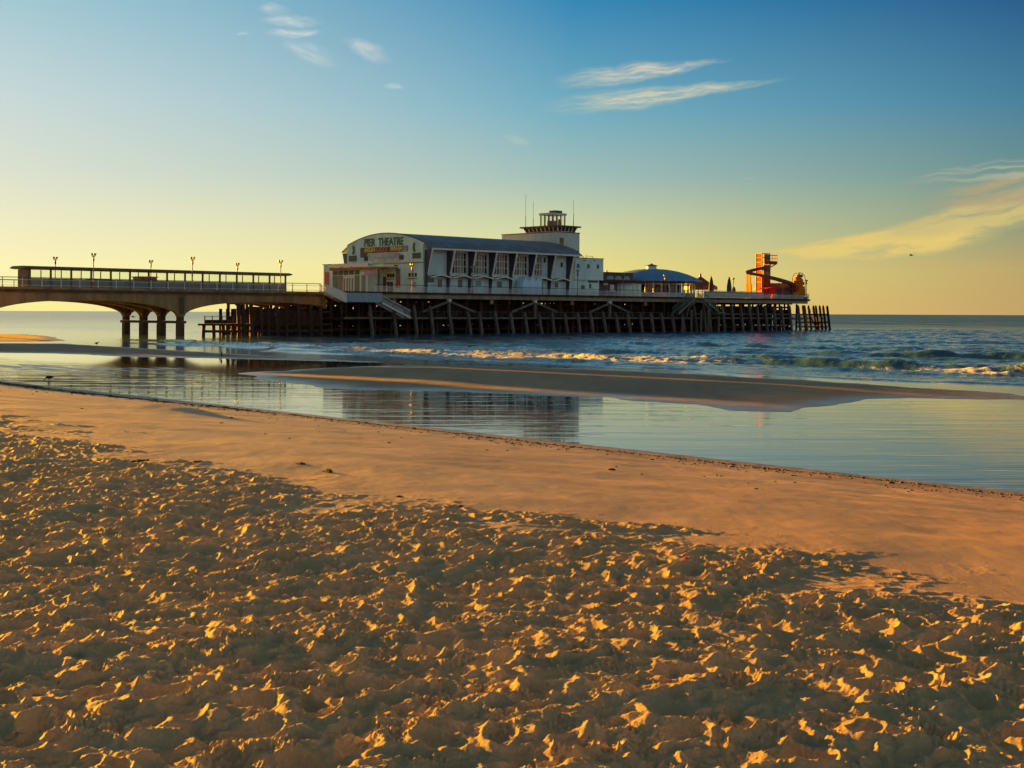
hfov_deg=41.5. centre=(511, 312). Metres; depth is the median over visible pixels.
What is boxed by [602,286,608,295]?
door
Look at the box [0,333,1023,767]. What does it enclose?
beach sand
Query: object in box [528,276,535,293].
beach hut
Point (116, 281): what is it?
railing
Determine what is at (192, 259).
street lamp
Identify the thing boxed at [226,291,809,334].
pier platform
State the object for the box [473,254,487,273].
window
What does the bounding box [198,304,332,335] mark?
landing stage
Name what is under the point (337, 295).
landing stairs
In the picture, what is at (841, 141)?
sky
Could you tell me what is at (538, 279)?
beach hut
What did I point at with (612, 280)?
snack bar
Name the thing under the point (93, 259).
street lamp
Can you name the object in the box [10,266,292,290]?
windbreak shelter
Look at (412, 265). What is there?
street lamp
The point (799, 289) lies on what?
fairground ride
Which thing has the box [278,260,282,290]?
street lamp
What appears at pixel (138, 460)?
seaweed clump
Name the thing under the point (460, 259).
window
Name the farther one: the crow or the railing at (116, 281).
the railing at (116, 281)
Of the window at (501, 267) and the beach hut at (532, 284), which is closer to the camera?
the window at (501, 267)
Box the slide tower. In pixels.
[746,253,795,294]
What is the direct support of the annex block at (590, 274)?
on the pier platform
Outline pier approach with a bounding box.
[0,286,325,335]
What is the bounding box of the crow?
[43,375,53,382]
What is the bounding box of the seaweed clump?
[130,459,148,461]
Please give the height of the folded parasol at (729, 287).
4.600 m
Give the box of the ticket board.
[746,274,751,290]
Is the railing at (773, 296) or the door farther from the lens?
the railing at (773, 296)
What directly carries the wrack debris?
on the beach sand
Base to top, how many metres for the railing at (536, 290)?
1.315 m
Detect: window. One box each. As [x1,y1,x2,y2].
[452,253,466,273]
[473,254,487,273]
[494,255,507,274]
[514,255,526,275]
[534,256,542,275]
[657,285,680,292]
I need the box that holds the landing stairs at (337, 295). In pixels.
[319,284,410,318]
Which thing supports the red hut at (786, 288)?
on the pier platform
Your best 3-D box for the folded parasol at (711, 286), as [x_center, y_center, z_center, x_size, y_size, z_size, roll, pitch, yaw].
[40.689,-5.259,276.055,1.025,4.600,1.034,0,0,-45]
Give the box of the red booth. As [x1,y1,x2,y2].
[758,286,778,298]
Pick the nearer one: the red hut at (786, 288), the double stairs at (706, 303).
the double stairs at (706, 303)
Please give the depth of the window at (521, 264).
233.39 m
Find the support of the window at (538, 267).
in the theatre building
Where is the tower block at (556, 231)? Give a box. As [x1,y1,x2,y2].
[501,200,580,256]
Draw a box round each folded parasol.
[709,276,713,290]
[727,277,731,291]
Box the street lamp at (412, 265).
[410,264,413,290]
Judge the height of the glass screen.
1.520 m
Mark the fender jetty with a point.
(816, 322)
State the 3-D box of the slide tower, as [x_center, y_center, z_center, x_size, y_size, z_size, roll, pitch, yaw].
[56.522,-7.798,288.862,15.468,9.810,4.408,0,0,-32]
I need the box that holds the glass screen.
[704,290,762,297]
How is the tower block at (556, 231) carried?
on the pier platform
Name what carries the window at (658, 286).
in the domed pavilion
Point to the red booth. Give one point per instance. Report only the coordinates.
(771, 289)
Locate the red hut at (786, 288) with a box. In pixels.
[754,283,793,298]
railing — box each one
[0,276,318,291]
[374,284,544,293]
[546,288,683,296]
[697,291,808,298]
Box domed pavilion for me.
[623,263,702,296]
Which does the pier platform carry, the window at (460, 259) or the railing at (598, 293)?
the railing at (598, 293)
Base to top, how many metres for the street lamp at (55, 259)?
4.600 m
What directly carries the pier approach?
in the sea
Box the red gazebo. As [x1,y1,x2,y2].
[684,273,717,292]
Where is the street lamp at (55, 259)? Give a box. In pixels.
[53,257,57,277]
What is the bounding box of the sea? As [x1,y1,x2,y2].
[0,311,1023,399]
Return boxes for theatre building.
[322,233,582,294]
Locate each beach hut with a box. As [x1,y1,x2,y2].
[517,276,529,293]
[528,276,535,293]
[534,276,542,294]
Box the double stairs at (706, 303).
[672,293,724,331]
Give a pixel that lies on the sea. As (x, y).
(984, 353)
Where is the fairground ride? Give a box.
[791,272,807,298]
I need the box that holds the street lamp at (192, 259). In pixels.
[190,257,195,288]
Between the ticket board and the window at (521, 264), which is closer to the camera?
the window at (521, 264)
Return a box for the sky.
[0,0,1023,314]
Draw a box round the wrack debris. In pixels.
[0,382,1023,499]
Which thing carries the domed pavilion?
on the pier platform
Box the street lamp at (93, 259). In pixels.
[91,253,95,287]
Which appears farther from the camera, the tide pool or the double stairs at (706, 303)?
the double stairs at (706, 303)
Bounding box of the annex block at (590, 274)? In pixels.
[573,256,602,295]
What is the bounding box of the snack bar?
[599,270,642,295]
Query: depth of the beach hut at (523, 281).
231.44 m
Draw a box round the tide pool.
[0,353,1023,491]
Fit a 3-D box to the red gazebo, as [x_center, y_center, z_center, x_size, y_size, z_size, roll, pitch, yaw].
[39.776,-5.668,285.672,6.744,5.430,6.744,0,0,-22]
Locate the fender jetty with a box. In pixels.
[797,305,830,329]

